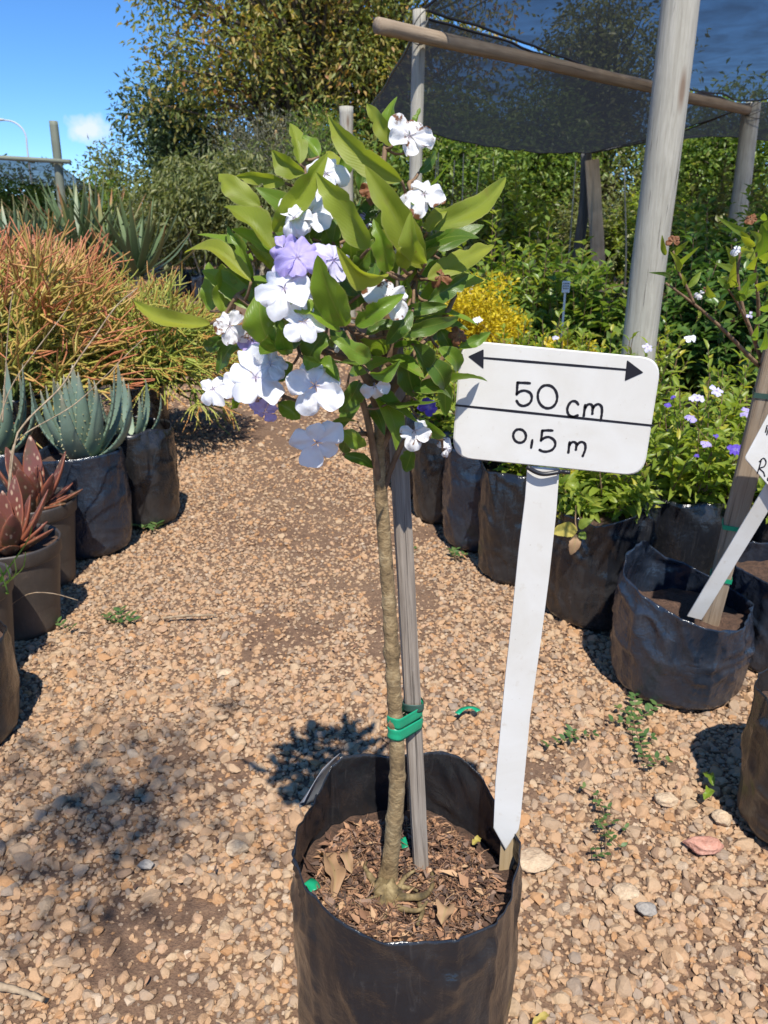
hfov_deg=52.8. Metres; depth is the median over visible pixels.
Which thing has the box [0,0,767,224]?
sky
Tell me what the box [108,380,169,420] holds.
grow bag
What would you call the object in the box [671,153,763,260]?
hedge shrub
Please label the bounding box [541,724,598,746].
creeping weed
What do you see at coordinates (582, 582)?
grow bag
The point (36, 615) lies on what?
nursery pot
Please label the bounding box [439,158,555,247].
hedge shrub
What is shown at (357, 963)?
grow bag
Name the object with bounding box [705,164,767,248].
hedge shrub
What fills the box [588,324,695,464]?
flowering bush
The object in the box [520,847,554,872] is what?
stone
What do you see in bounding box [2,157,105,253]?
shrub
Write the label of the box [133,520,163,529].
creeping weed
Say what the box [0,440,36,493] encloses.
grow bag
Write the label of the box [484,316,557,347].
flowering bush
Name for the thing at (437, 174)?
bare cane
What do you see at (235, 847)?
stone
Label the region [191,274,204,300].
grow bag
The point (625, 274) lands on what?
bare cane
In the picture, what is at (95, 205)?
tree aloe
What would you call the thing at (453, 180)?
bare cane
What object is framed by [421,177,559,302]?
hedge shrub
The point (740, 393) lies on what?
flowering bush
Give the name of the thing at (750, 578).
grow bag
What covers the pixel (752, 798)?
grow bag
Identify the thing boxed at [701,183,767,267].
hedge shrub
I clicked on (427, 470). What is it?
grow bag
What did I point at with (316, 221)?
flowering tree
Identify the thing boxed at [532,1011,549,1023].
fallen leaf
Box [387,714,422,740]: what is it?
plant tie
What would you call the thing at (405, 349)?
flowering bush
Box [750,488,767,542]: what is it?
grow bag
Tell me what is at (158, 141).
broad tree
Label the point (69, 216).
tree aloe
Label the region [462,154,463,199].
bare cane
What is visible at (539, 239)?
treeline
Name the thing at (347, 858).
dead leaf
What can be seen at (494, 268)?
hedge shrub
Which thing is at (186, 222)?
sapling
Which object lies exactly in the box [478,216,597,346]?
hedge shrub
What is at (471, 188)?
hedge shrub
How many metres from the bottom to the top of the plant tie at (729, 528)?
0.023 m
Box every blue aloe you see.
[0,364,36,454]
[30,362,132,459]
[100,378,161,434]
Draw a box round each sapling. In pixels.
[115,164,187,268]
[123,149,219,277]
[149,143,228,274]
[165,134,264,269]
[181,138,295,275]
[219,133,296,274]
[268,146,363,276]
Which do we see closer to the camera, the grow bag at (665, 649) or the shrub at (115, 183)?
the grow bag at (665, 649)
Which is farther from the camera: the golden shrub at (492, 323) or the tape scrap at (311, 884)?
the golden shrub at (492, 323)
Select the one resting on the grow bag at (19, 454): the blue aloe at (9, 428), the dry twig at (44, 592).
the blue aloe at (9, 428)
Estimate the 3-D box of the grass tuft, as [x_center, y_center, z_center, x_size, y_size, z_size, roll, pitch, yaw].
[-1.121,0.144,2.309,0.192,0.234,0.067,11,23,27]
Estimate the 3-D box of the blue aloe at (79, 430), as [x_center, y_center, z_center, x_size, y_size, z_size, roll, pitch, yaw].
[-1.289,-0.419,3.338,0.388,0.422,0.419,-19,27,-42]
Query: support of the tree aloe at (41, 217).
in the grow bag
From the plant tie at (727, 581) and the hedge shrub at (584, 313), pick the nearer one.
the plant tie at (727, 581)
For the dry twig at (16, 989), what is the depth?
1.43 m
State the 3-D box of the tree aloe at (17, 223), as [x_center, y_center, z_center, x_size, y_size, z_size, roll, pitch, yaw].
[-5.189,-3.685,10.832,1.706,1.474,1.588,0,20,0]
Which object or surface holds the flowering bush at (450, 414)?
in the grow bag at (461, 477)
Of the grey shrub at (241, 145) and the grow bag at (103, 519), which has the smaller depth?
the grow bag at (103, 519)
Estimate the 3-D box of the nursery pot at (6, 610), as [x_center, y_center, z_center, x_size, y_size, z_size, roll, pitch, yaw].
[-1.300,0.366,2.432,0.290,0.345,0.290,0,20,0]
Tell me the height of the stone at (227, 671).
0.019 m
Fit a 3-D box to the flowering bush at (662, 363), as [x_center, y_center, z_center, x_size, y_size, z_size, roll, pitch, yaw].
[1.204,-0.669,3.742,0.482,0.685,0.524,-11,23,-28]
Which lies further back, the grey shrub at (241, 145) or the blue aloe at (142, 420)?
the grey shrub at (241, 145)
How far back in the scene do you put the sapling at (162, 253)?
17.61 m
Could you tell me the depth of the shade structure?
6.23 m
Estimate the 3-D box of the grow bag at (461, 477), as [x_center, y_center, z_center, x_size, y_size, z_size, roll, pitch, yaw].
[0.446,-0.097,3.495,0.369,0.488,0.372,0,20,0]
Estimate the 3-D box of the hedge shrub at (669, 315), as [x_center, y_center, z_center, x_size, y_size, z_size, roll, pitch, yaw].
[1.861,-1.186,4.874,0.974,1.118,0.940,-15,25,-35]
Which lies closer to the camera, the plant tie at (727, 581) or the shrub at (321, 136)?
the plant tie at (727, 581)
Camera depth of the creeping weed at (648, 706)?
2.23 m
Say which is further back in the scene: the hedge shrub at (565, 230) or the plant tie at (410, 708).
the hedge shrub at (565, 230)
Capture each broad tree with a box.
[71,131,139,214]
[105,38,252,268]
[115,0,469,276]
[249,0,517,271]
[354,85,540,233]
[405,134,632,247]
[534,48,691,251]
[617,91,767,233]
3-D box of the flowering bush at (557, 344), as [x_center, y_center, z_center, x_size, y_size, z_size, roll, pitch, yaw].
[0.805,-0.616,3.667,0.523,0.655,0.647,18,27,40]
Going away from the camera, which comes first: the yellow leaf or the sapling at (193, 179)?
the yellow leaf
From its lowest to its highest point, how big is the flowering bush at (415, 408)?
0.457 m
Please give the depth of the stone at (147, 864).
1.74 m
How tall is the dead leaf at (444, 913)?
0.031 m
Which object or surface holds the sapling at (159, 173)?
in the grow bag at (187, 278)
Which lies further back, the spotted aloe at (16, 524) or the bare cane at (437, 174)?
the bare cane at (437, 174)
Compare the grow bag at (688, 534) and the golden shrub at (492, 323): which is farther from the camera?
the golden shrub at (492, 323)
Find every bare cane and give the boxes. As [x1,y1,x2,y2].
[435,152,438,233]
[451,160,454,204]
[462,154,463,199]
[476,163,479,194]
[566,160,575,280]
[622,168,626,306]
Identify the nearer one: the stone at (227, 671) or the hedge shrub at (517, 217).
the stone at (227, 671)
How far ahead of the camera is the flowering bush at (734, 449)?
2.49 m
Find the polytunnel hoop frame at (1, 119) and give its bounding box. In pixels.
[0,118,28,156]
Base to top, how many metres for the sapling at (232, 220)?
2.600 m
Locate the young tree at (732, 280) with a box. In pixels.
[649,213,767,367]
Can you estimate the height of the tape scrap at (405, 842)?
0.004 m
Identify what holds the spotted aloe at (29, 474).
in the nursery pot at (61, 519)
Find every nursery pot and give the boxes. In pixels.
[0,523,61,640]
[0,562,15,659]
[5,487,76,585]
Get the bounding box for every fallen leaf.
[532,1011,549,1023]
[703,771,714,785]
[703,785,714,799]
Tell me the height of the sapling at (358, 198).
2.562 m
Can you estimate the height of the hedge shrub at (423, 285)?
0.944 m
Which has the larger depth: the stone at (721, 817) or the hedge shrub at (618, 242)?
the hedge shrub at (618, 242)
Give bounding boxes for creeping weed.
[55,616,76,628]
[101,605,140,623]
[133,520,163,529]
[446,547,467,557]
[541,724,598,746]
[576,782,630,860]
[608,692,672,767]
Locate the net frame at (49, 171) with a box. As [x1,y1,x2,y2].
[0,120,94,279]
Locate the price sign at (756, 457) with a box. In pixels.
[687,415,767,619]
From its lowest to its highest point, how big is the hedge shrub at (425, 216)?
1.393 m
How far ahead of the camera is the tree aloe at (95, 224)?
11.44 m
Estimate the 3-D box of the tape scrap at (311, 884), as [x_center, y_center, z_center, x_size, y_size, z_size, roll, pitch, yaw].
[-0.111,0.575,1.193,0.020,0.003,0.026,-15,25,-36]
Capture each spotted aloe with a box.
[0,435,82,511]
[0,475,53,555]
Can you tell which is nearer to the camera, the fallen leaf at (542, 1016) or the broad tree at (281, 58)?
the fallen leaf at (542, 1016)
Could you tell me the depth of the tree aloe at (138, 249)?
10.72 m
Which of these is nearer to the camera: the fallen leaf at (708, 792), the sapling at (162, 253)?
the fallen leaf at (708, 792)
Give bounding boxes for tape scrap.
[304,878,320,891]
[401,837,407,848]
[455,706,479,714]
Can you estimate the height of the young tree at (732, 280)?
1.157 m
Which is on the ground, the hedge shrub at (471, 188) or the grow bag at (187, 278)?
the grow bag at (187, 278)
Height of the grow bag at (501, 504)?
0.481 m
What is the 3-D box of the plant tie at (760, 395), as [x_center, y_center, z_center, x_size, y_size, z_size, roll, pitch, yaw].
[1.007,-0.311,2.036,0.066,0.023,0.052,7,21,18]
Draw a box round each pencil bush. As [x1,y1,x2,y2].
[0,208,177,448]
[0,224,120,360]
[0,251,250,434]
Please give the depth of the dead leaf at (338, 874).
1.20 m
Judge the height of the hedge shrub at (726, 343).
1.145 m
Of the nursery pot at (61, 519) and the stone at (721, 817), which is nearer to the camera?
the stone at (721, 817)
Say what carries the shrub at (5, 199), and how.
on the ground
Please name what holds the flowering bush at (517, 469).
in the grow bag at (501, 504)
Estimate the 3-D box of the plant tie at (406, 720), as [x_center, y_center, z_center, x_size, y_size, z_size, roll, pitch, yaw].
[0.030,0.294,1.129,0.065,0.022,0.029,-18,27,-40]
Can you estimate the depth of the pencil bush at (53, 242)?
5.49 m
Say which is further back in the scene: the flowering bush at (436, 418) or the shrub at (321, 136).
the shrub at (321, 136)
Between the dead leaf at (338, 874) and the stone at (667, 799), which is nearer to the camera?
the dead leaf at (338, 874)
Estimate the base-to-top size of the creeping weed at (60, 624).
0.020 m
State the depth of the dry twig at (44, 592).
2.54 m
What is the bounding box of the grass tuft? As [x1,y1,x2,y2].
[0,527,31,593]
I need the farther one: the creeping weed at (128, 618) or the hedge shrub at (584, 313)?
the hedge shrub at (584, 313)
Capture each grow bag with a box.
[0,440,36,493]
[0,621,19,743]
[13,393,49,449]
[39,443,132,559]
[103,416,179,528]
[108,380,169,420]
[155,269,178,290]
[169,272,192,296]
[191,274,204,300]
[290,751,522,1023]
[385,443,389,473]
[407,405,423,498]
[412,417,453,524]
[442,436,498,552]
[478,460,525,585]
[545,473,662,630]
[610,540,754,709]
[654,488,727,575]
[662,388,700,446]
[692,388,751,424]
[729,541,767,671]
[737,668,767,843]
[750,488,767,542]
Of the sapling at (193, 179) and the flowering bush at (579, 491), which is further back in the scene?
the sapling at (193, 179)
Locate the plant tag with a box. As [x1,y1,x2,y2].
[561,281,569,335]
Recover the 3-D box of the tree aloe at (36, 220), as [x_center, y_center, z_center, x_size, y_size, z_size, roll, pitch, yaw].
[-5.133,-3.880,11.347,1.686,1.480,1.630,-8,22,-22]
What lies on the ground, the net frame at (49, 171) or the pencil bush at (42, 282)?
the net frame at (49, 171)
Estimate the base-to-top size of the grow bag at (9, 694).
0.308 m
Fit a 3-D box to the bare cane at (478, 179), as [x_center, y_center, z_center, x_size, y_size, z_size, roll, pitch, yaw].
[1.044,-2.944,9.027,0.072,2.060,0.024,-11,23,-28]
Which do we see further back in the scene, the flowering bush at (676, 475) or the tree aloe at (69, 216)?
the tree aloe at (69, 216)
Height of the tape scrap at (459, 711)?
0.003 m
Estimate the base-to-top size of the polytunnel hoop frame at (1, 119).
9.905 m
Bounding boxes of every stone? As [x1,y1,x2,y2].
[137,859,153,869]
[215,668,231,675]
[226,839,248,856]
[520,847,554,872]
[612,882,639,900]
[636,902,656,915]
[654,792,678,806]
[682,836,723,854]
[711,809,731,826]
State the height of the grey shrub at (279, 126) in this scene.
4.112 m
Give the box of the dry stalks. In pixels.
[0,288,144,488]
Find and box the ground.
[0,232,767,1023]
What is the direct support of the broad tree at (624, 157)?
on the ground
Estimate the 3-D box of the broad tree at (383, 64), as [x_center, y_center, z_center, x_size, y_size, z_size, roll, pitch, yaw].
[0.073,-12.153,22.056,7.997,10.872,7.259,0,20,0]
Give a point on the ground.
(106, 938)
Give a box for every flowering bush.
[403,337,436,378]
[404,339,461,413]
[414,349,459,432]
[418,406,544,475]
[435,380,456,443]
[473,310,597,350]
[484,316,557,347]
[549,451,663,554]
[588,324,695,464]
[595,315,693,433]
[627,375,759,508]
[656,338,758,474]
[727,407,767,523]
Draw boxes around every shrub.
[0,153,73,226]
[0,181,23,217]
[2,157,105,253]
[18,165,134,279]
[56,154,159,280]
[189,101,292,274]
[238,107,333,178]
[268,97,373,204]
[356,206,451,312]
[398,180,489,252]
[403,251,486,363]
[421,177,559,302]
[433,270,533,359]
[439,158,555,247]
[445,149,565,301]
[447,209,561,330]
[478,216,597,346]
[526,236,627,354]
[534,332,606,351]
[550,168,638,283]
[598,229,760,391]
[599,167,724,324]
[604,176,705,283]
[661,222,767,400]
[662,179,767,313]
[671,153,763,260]
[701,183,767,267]
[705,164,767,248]
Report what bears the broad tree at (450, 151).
on the ground
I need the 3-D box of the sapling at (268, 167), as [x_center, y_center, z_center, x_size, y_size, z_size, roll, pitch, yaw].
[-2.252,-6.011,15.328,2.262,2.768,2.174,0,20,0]
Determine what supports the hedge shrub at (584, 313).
in the grow bag
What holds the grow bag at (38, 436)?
on the ground
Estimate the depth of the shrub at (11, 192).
18.77 m
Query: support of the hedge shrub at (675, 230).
in the grow bag
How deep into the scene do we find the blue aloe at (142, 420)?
3.71 m
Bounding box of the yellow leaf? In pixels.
[472,835,481,844]
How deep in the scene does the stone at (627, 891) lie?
1.66 m
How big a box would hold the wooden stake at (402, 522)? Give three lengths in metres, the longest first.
1.089 x 0.024 x 0.015 m
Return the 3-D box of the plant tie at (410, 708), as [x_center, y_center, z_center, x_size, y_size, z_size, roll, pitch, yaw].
[0.043,0.283,1.137,0.032,0.016,0.028,0,20,0]
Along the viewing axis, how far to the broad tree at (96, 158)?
22.72 m
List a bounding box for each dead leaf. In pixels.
[320,852,345,899]
[340,849,352,872]
[436,899,454,924]
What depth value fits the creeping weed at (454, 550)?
3.38 m
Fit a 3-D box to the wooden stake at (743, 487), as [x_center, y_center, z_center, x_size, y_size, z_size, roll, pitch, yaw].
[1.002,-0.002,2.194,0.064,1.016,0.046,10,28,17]
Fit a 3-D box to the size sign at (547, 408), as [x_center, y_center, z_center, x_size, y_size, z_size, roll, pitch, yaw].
[0.216,0.211,1.107,0.254,0.897,0.026,0,20,0]
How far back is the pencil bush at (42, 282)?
4.25 m
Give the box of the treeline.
[123,159,767,267]
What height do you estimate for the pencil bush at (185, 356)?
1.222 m
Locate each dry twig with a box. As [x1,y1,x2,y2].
[0,981,45,1002]
[13,592,77,603]
[163,614,215,619]
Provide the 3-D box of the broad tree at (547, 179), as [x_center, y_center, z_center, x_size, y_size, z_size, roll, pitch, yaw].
[3.337,-8.612,20.226,5.854,5.269,5.260,0,20,0]
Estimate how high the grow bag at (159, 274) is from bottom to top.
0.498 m
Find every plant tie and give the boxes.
[387,700,422,729]
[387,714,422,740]
[402,697,423,712]
[710,568,731,583]
[722,518,738,531]
[752,387,767,398]
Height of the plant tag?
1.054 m
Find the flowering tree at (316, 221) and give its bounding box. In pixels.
[134,97,505,925]
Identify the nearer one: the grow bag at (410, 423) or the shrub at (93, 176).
the grow bag at (410, 423)
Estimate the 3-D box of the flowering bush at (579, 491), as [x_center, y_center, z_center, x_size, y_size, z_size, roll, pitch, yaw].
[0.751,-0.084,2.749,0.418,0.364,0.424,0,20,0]
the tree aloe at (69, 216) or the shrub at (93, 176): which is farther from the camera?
the shrub at (93, 176)
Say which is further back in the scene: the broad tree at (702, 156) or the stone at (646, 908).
the broad tree at (702, 156)
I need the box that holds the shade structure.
[339,0,767,360]
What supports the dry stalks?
in the nursery pot at (36, 615)
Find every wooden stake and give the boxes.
[376,215,428,875]
[701,332,767,626]
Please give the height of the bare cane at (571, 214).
2.053 m
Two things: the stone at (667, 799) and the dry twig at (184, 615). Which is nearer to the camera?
the stone at (667, 799)
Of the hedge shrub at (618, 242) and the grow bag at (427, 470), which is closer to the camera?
the grow bag at (427, 470)
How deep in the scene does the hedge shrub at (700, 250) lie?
6.57 m
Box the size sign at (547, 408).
[453,342,658,870]
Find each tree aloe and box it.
[0,193,93,253]
[0,197,72,259]
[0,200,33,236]
[2,192,91,255]
[6,176,137,266]
[31,175,152,263]
[40,183,179,280]
[77,190,194,291]
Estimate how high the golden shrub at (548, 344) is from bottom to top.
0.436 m
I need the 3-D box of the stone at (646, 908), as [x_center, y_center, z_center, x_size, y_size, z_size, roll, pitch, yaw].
[0.554,0.838,1.633,0.044,0.022,0.034,0,20,0]
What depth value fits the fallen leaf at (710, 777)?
1.98 m

